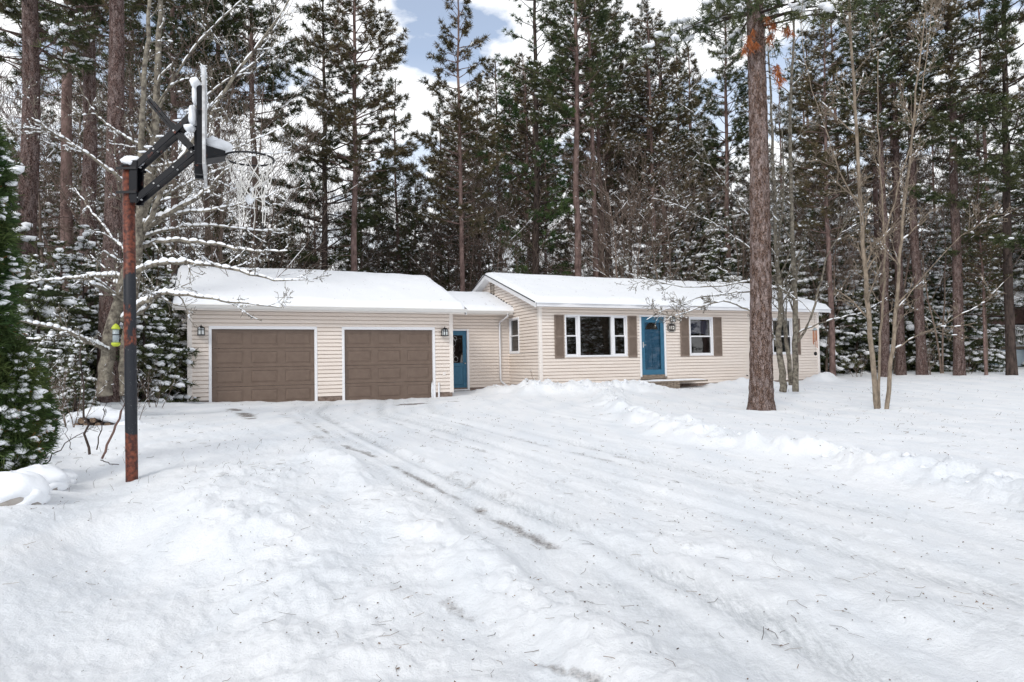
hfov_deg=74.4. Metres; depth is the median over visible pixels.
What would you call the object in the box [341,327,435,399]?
garage door
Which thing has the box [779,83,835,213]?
red pine
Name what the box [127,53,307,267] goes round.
bare tree
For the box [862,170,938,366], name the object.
spruce
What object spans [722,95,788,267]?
red pine
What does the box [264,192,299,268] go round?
hemlock
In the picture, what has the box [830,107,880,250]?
red pine
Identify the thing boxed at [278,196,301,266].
red pine
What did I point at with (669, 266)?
bare tree
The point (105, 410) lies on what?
shrub stem
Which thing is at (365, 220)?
white pine
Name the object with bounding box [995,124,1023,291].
spruce
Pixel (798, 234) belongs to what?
bare tree
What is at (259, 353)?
garage door
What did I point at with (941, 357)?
bare tree
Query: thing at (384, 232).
bare tree
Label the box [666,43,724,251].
red pine
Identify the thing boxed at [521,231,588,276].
bare tree
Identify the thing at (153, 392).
bare bush
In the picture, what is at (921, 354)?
red pine
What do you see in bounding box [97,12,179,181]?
red pine
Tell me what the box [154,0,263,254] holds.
red pine
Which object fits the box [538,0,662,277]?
red pine
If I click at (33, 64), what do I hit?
red pine
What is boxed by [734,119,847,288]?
bare tree
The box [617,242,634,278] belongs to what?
hemlock
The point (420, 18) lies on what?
sky
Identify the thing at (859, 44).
red pine
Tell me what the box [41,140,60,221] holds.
bare tree
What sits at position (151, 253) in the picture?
hemlock
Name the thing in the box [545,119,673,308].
bare tree
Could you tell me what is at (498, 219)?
bare tree
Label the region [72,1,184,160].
red pine
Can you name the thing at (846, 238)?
bare tree
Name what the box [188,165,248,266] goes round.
hemlock
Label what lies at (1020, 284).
spruce
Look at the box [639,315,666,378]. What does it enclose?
storm door
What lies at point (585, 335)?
picture window
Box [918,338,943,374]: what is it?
bare bush
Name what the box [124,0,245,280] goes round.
red pine
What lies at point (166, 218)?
bare tree
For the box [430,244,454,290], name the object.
hemlock
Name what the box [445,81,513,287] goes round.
red pine
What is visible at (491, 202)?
bare tree
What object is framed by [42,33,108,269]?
red pine
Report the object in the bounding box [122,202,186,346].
spruce
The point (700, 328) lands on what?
window
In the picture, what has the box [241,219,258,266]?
spruce
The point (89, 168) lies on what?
red pine
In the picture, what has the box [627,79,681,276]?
red pine
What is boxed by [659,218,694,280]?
spruce
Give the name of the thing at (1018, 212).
red pine
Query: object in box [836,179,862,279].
spruce
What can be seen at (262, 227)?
spruce
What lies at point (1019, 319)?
neighbour house
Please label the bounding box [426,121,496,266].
red pine
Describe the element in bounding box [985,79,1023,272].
red pine
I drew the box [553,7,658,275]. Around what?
red pine
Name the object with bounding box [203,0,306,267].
red pine
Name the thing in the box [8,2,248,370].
bare tree
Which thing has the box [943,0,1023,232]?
red pine
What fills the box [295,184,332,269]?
red pine
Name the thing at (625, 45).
red pine
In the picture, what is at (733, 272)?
spruce
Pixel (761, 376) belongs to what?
red pine
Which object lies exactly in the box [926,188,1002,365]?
spruce
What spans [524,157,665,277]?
bare tree
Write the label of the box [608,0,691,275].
red pine
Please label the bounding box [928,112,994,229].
red pine
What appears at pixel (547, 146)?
white pine
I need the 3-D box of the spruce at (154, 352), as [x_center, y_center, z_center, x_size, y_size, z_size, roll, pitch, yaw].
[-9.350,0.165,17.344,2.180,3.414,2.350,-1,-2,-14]
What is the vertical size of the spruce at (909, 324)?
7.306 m
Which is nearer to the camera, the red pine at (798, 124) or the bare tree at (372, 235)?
the bare tree at (372, 235)
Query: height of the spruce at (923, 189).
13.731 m
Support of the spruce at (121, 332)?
on the snowy ground at (156, 558)
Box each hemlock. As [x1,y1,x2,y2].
[129,120,186,340]
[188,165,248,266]
[236,211,276,267]
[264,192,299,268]
[294,238,315,269]
[338,231,378,271]
[359,159,407,272]
[388,194,427,275]
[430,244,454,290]
[455,218,493,291]
[507,225,539,273]
[549,221,573,274]
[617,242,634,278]
[965,168,1022,349]
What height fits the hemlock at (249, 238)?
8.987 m
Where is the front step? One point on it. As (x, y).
(672, 383)
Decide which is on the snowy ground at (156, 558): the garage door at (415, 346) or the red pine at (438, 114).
the red pine at (438, 114)
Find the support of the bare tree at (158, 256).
on the snowy ground at (156, 558)
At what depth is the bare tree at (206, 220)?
23.53 m
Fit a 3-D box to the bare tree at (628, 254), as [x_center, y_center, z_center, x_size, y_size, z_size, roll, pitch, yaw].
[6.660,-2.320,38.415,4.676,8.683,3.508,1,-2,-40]
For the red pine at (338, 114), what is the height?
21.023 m
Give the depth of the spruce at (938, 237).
40.19 m
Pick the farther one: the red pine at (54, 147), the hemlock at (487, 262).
the hemlock at (487, 262)
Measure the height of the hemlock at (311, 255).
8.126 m
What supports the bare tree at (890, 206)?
on the snowy ground at (156, 558)
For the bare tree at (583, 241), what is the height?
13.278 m
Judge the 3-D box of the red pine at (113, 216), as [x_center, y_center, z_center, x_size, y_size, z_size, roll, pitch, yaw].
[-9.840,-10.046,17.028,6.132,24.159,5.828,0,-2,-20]
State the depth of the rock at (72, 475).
6.56 m
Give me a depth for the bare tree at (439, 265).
38.96 m
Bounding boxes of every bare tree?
[0,45,105,313]
[0,52,82,296]
[3,81,146,254]
[8,0,331,396]
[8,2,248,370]
[15,130,77,296]
[16,84,148,267]
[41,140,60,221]
[41,201,78,267]
[42,206,103,297]
[61,22,252,290]
[73,171,193,271]
[78,53,280,312]
[99,77,285,348]
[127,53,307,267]
[161,0,380,386]
[178,129,291,267]
[196,207,283,267]
[225,137,325,269]
[236,169,350,269]
[242,157,361,268]
[278,207,342,270]
[284,234,320,269]
[291,145,413,272]
[303,169,389,271]
[313,166,424,273]
[317,199,405,272]
[334,184,414,269]
[359,154,443,274]
[377,162,482,290]
[389,202,490,289]
[405,134,539,291]
[407,151,516,290]
[407,233,482,290]
[434,132,543,272]
[444,186,564,290]
[452,170,560,290]
[482,144,585,272]
[489,173,564,269]
[511,186,617,275]
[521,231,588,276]
[521,245,586,275]
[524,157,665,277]
[525,225,588,272]
[526,239,583,275]
[540,126,666,274]
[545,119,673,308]
[567,123,740,281]
[572,154,727,308]
[574,189,634,277]
[591,227,656,278]
[655,154,741,281]
[687,150,802,282]
[688,169,794,282]
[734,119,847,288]
[743,177,846,286]
[770,185,857,289]
[783,153,890,366]
[786,167,881,371]
[816,191,891,301]
[838,123,979,373]
[841,120,958,310]
[847,151,1020,372]
[891,84,1023,366]
[924,205,1023,309]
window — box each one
[509,317,519,353]
[564,314,627,356]
[689,317,713,355]
[772,318,792,354]
[1015,324,1023,341]
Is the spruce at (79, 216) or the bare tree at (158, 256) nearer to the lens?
the bare tree at (158, 256)
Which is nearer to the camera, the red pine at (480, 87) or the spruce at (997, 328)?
the spruce at (997, 328)
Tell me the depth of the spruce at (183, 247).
29.00 m
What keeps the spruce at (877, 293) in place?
on the snowy ground at (156, 558)
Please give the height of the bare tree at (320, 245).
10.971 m
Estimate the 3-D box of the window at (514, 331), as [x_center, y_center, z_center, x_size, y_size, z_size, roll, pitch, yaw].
[0.125,-0.191,24.490,0.135,1.300,0.840,0,-2,-24]
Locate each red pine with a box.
[0,0,81,267]
[0,0,136,319]
[0,0,177,388]
[3,0,155,325]
[5,50,74,270]
[14,0,188,402]
[39,68,104,214]
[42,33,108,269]
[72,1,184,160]
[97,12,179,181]
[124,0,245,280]
[147,0,274,265]
[150,94,192,283]
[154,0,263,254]
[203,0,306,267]
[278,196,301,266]
[294,0,418,271]
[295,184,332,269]
[333,131,393,272]
[365,76,431,274]
[393,175,445,274]
[406,0,505,291]
[408,101,470,289]
[416,89,497,280]
[424,153,469,291]
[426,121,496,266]
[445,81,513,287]
[467,58,533,270]
[473,192,509,272]
[480,59,568,265]
[489,50,566,262]
[508,73,560,263]
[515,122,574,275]
[523,0,622,276]
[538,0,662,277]
[551,0,640,276]
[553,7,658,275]
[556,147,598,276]
[573,97,637,277]
[590,60,675,278]
[607,3,688,273]
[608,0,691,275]
[617,19,723,275]
[624,0,892,410]
[627,42,702,275]
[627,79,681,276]
[656,43,716,280]
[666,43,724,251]
[676,108,722,222]
[683,2,749,282]
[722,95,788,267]
[767,87,807,278]
[768,29,849,218]
[776,0,890,251]
[777,14,871,375]
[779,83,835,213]
[801,108,844,234]
[820,4,920,328]
[822,0,945,376]
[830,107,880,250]
[836,0,955,374]
[851,0,971,374]
[858,36,931,287]
[892,0,1023,375]
[904,101,966,261]
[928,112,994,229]
[941,78,1001,205]
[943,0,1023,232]
[962,191,1012,374]
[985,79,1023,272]
[998,65,1023,280]
[1011,112,1023,255]
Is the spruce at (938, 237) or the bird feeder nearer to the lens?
the bird feeder
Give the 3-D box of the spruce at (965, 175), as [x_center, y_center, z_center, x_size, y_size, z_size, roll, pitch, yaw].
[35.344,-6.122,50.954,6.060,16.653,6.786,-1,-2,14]
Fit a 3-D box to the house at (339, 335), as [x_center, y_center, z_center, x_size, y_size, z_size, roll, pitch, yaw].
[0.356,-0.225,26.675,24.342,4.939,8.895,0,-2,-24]
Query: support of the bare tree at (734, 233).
on the snowy ground at (156, 558)
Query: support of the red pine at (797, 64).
on the snowy ground at (156, 558)
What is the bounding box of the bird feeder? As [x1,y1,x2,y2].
[111,321,120,345]
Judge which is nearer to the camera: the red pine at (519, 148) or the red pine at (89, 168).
the red pine at (89, 168)
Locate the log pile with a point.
(111, 417)
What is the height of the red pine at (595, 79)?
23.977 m
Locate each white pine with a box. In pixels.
[242,0,397,271]
[475,0,594,275]
[904,0,1023,374]
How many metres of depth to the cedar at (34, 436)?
6.31 m
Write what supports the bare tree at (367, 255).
on the snowy ground at (156, 558)
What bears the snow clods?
on the snowy ground at (156, 558)
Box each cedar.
[0,116,37,466]
[0,337,64,471]
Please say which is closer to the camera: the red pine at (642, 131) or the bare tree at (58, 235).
the bare tree at (58, 235)
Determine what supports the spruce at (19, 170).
on the snowy ground at (156, 558)
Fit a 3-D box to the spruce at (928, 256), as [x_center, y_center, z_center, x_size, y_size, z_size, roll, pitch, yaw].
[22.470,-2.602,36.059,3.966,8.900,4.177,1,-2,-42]
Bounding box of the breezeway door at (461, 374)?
[453,329,469,390]
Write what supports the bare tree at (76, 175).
on the snowy ground at (156, 558)
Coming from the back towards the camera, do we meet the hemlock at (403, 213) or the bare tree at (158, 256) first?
the hemlock at (403, 213)
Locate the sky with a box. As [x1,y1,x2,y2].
[0,0,1023,290]
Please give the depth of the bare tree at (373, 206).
40.88 m
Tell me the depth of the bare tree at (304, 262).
33.34 m
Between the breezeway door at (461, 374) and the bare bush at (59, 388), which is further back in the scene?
the breezeway door at (461, 374)
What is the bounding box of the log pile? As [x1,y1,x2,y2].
[60,406,151,425]
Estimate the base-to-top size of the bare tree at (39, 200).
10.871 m
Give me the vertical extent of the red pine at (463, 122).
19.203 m
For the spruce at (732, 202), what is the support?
on the snowy ground at (156, 558)
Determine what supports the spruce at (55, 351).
on the snowy ground at (156, 558)
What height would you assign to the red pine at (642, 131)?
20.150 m
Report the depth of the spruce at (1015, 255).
42.10 m
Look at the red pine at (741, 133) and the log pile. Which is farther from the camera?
the red pine at (741, 133)
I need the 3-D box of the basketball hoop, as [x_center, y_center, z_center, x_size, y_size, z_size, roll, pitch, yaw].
[-3.039,-0.373,6.434,1.433,4.260,0.877,-1,-2,0]
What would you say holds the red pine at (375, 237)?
on the snowy ground at (156, 558)
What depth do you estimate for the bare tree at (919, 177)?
31.27 m
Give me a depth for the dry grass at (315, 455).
8.11 m
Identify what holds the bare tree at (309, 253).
on the snowy ground at (156, 558)
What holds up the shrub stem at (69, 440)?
on the snowy ground at (156, 558)
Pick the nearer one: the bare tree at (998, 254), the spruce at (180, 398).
the spruce at (180, 398)
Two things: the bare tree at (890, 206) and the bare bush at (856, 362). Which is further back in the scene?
the bare tree at (890, 206)
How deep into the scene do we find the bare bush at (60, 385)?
10.50 m
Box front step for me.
[641,378,707,388]
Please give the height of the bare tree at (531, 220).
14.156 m
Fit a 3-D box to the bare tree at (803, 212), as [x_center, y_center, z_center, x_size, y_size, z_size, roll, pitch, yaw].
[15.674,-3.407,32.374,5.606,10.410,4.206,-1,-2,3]
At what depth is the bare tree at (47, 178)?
23.43 m
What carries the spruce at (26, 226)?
on the snowy ground at (156, 558)
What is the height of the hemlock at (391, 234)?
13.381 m
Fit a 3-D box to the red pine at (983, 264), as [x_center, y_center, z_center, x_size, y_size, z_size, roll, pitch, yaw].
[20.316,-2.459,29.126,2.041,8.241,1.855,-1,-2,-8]
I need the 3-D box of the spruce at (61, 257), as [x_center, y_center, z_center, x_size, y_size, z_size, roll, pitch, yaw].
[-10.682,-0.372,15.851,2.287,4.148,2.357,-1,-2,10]
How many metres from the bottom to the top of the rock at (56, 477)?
0.341 m
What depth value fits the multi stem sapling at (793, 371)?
20.16 m
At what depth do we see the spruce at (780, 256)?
36.79 m
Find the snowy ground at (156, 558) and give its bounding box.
[0,366,1023,681]
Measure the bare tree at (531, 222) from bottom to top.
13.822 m
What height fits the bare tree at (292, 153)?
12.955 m
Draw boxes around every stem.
[47,420,97,462]
[96,403,106,449]
[101,404,124,458]
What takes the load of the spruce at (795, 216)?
on the snowy ground at (156, 558)
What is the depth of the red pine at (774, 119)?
56.54 m
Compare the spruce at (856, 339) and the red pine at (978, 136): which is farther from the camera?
the red pine at (978, 136)
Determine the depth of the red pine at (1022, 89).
43.09 m
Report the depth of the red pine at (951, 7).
28.96 m
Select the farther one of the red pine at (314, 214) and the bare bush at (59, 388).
the red pine at (314, 214)
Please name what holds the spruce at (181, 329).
on the snowy ground at (156, 558)
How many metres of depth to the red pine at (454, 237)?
42.98 m
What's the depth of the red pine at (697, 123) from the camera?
59.99 m
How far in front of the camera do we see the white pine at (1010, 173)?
28.07 m
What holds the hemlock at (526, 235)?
on the snowy ground at (156, 558)
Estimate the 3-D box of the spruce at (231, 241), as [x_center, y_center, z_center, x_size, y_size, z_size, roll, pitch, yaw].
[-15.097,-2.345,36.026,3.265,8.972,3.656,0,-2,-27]
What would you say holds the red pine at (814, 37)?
on the snowy ground at (156, 558)
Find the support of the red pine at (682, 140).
on the snowy ground at (156, 558)
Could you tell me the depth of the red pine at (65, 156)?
22.82 m
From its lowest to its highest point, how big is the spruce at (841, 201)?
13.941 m
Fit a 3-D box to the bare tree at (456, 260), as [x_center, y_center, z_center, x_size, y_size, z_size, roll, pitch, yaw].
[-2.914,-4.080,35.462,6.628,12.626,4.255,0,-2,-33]
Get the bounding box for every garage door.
[209,326,317,401]
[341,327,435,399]
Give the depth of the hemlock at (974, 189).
39.96 m
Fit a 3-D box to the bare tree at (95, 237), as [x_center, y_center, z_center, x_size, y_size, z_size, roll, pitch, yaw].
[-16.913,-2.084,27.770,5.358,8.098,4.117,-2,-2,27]
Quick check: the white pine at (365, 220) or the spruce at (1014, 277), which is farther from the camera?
the spruce at (1014, 277)
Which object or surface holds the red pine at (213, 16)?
on the snowy ground at (156, 558)
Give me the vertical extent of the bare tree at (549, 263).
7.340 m
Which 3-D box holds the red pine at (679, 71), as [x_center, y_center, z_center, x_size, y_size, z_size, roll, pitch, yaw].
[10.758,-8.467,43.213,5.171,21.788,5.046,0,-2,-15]
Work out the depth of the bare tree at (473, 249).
33.81 m
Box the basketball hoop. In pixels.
[116,63,274,481]
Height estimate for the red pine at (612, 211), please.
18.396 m
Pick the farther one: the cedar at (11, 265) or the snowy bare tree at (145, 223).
the snowy bare tree at (145, 223)
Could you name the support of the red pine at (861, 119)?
on the snowy ground at (156, 558)
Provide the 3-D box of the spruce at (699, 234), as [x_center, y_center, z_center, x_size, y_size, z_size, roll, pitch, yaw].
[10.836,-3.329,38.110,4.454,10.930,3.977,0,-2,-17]
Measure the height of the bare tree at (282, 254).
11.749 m
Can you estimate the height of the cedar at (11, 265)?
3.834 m
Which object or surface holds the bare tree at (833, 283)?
on the snowy ground at (156, 558)
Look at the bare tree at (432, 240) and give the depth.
33.81 m
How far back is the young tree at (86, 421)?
8.25 m
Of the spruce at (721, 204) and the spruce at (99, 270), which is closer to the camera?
the spruce at (99, 270)
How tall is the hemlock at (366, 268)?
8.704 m
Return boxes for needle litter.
[7,269,1021,681]
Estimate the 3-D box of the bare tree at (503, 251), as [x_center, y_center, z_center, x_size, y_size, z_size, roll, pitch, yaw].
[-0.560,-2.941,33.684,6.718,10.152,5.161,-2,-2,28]
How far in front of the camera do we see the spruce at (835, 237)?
39.52 m
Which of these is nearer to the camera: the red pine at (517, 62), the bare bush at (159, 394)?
the bare bush at (159, 394)
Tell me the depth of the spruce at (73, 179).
29.07 m
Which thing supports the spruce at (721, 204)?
on the snowy ground at (156, 558)
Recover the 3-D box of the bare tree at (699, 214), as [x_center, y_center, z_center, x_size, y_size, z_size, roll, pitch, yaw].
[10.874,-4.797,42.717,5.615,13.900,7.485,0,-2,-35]
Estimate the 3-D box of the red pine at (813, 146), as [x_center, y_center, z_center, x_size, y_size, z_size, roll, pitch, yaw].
[14.569,-6.654,31.187,4.319,17.437,3.925,-1,-2,-8]
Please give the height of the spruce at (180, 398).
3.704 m
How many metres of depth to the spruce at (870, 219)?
41.87 m
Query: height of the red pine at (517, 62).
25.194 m
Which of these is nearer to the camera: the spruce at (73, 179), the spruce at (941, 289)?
the spruce at (73, 179)
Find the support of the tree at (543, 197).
on the snowy ground at (156, 558)
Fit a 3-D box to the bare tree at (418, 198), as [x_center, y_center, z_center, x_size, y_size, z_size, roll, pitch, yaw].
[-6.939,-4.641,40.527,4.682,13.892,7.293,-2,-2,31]
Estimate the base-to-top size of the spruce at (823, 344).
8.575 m
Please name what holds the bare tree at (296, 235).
on the snowy ground at (156, 558)
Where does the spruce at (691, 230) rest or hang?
on the snowy ground at (156, 558)
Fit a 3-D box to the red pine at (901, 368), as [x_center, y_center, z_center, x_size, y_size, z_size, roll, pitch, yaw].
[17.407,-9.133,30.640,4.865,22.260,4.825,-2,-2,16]
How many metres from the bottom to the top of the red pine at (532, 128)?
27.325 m
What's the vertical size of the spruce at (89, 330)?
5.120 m
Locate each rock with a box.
[0,470,50,505]
[18,464,70,490]
[61,469,77,483]
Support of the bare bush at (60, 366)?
on the snowy ground at (156, 558)
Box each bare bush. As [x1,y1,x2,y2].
[46,349,82,393]
[48,352,120,426]
[50,362,79,411]
[98,367,159,419]
[137,360,190,407]
[834,347,868,376]
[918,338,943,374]
[952,342,993,373]
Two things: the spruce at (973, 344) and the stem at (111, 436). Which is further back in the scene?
the spruce at (973, 344)
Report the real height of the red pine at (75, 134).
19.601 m
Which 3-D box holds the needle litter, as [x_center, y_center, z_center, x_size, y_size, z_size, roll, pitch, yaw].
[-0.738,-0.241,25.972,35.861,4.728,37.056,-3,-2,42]
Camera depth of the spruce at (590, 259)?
44.05 m
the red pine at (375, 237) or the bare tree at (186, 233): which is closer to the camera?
the bare tree at (186, 233)
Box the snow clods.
[431,378,1003,482]
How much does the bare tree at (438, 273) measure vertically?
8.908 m
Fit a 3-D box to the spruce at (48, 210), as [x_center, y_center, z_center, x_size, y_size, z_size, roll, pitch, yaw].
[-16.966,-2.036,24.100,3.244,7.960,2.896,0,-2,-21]
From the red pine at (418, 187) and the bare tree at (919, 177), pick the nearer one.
the bare tree at (919, 177)
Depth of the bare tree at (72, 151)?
29.41 m
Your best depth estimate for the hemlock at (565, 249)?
41.91 m
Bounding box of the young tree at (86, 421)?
[75,345,90,454]
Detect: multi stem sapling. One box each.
[607,0,892,392]
[784,0,1017,408]
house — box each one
[171,265,830,401]
[874,284,1023,366]
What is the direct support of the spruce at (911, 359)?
on the snowy ground at (156, 558)
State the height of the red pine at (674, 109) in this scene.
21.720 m
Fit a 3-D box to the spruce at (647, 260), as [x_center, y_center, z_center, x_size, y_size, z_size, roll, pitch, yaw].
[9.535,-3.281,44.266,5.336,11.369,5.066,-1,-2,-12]
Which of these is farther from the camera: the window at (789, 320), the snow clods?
the window at (789, 320)
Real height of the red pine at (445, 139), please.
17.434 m
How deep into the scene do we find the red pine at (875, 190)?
36.73 m
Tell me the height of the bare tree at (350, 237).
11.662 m
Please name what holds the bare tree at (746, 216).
on the snowy ground at (156, 558)
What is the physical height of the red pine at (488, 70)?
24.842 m
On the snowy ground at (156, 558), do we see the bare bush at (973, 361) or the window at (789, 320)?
the bare bush at (973, 361)
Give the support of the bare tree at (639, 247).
on the snowy ground at (156, 558)
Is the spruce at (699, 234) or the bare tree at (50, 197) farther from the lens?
the spruce at (699, 234)
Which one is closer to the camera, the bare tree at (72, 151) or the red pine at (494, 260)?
the bare tree at (72, 151)
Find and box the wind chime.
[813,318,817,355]
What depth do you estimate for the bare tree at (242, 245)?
32.87 m
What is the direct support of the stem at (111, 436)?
on the snowy ground at (156, 558)
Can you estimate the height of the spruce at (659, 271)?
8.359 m
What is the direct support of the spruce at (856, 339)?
on the snowy ground at (156, 558)
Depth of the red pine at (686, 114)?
37.82 m
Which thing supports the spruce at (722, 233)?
on the snowy ground at (156, 558)
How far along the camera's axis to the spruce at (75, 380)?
12.54 m
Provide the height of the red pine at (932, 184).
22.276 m
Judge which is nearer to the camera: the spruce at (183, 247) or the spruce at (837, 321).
the spruce at (183, 247)
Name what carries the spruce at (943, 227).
on the snowy ground at (156, 558)
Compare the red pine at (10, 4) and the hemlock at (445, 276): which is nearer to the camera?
the red pine at (10, 4)
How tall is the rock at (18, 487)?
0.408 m
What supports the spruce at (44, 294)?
on the snowy ground at (156, 558)
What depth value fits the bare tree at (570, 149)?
36.58 m
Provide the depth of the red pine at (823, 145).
55.89 m
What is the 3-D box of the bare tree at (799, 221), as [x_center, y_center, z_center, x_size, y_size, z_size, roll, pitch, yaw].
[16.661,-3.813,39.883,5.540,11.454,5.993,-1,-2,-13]
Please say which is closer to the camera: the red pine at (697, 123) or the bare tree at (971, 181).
the bare tree at (971, 181)
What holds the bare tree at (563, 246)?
on the snowy ground at (156, 558)
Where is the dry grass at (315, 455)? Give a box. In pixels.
[54,387,1022,514]
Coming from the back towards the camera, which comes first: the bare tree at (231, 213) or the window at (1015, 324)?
the window at (1015, 324)
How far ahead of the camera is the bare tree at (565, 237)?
36.42 m
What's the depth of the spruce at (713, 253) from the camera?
36.11 m
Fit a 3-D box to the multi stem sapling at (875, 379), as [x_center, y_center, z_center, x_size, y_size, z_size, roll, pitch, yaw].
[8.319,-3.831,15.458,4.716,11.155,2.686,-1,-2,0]
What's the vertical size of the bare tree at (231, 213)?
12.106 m
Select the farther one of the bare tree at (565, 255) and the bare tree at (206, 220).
the bare tree at (565, 255)
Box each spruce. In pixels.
[0,100,88,364]
[9,193,59,309]
[16,252,95,402]
[33,239,96,396]
[36,314,97,410]
[37,174,59,330]
[43,163,95,268]
[51,336,99,416]
[55,174,102,287]
[56,194,122,323]
[56,225,100,389]
[92,241,162,395]
[115,282,197,402]
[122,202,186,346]
[137,275,200,401]
[141,268,186,395]
[167,207,204,313]
[224,219,240,263]
[239,186,279,267]
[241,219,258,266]
[584,235,614,277]
[632,232,679,279]
[634,226,667,279]
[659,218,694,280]
[667,167,711,279]
[674,189,722,281]
[695,206,745,281]
[699,166,734,265]
[702,152,737,279]
[711,159,749,277]
[719,189,749,282]
[769,179,803,290]
[771,168,835,314]
[787,156,859,335]
[789,208,855,372]
[814,156,874,366]
[818,244,877,373]
[828,259,893,372]
[834,199,908,370]
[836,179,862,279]
[846,165,891,312]
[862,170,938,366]
[875,238,952,370]
[889,162,941,283]
[891,212,966,365]
[906,303,952,371]
[924,260,982,367]
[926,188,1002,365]
[927,171,991,291]
[928,189,967,267]
[934,283,1004,371]
[950,157,993,248]
[963,238,1023,368]
[973,151,1023,287]
[979,174,1023,280]
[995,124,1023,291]
[1013,274,1023,366]
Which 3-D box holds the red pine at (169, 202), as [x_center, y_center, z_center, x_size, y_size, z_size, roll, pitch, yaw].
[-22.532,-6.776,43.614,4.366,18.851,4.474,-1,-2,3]
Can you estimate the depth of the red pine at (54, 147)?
34.80 m
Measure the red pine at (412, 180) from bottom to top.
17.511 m

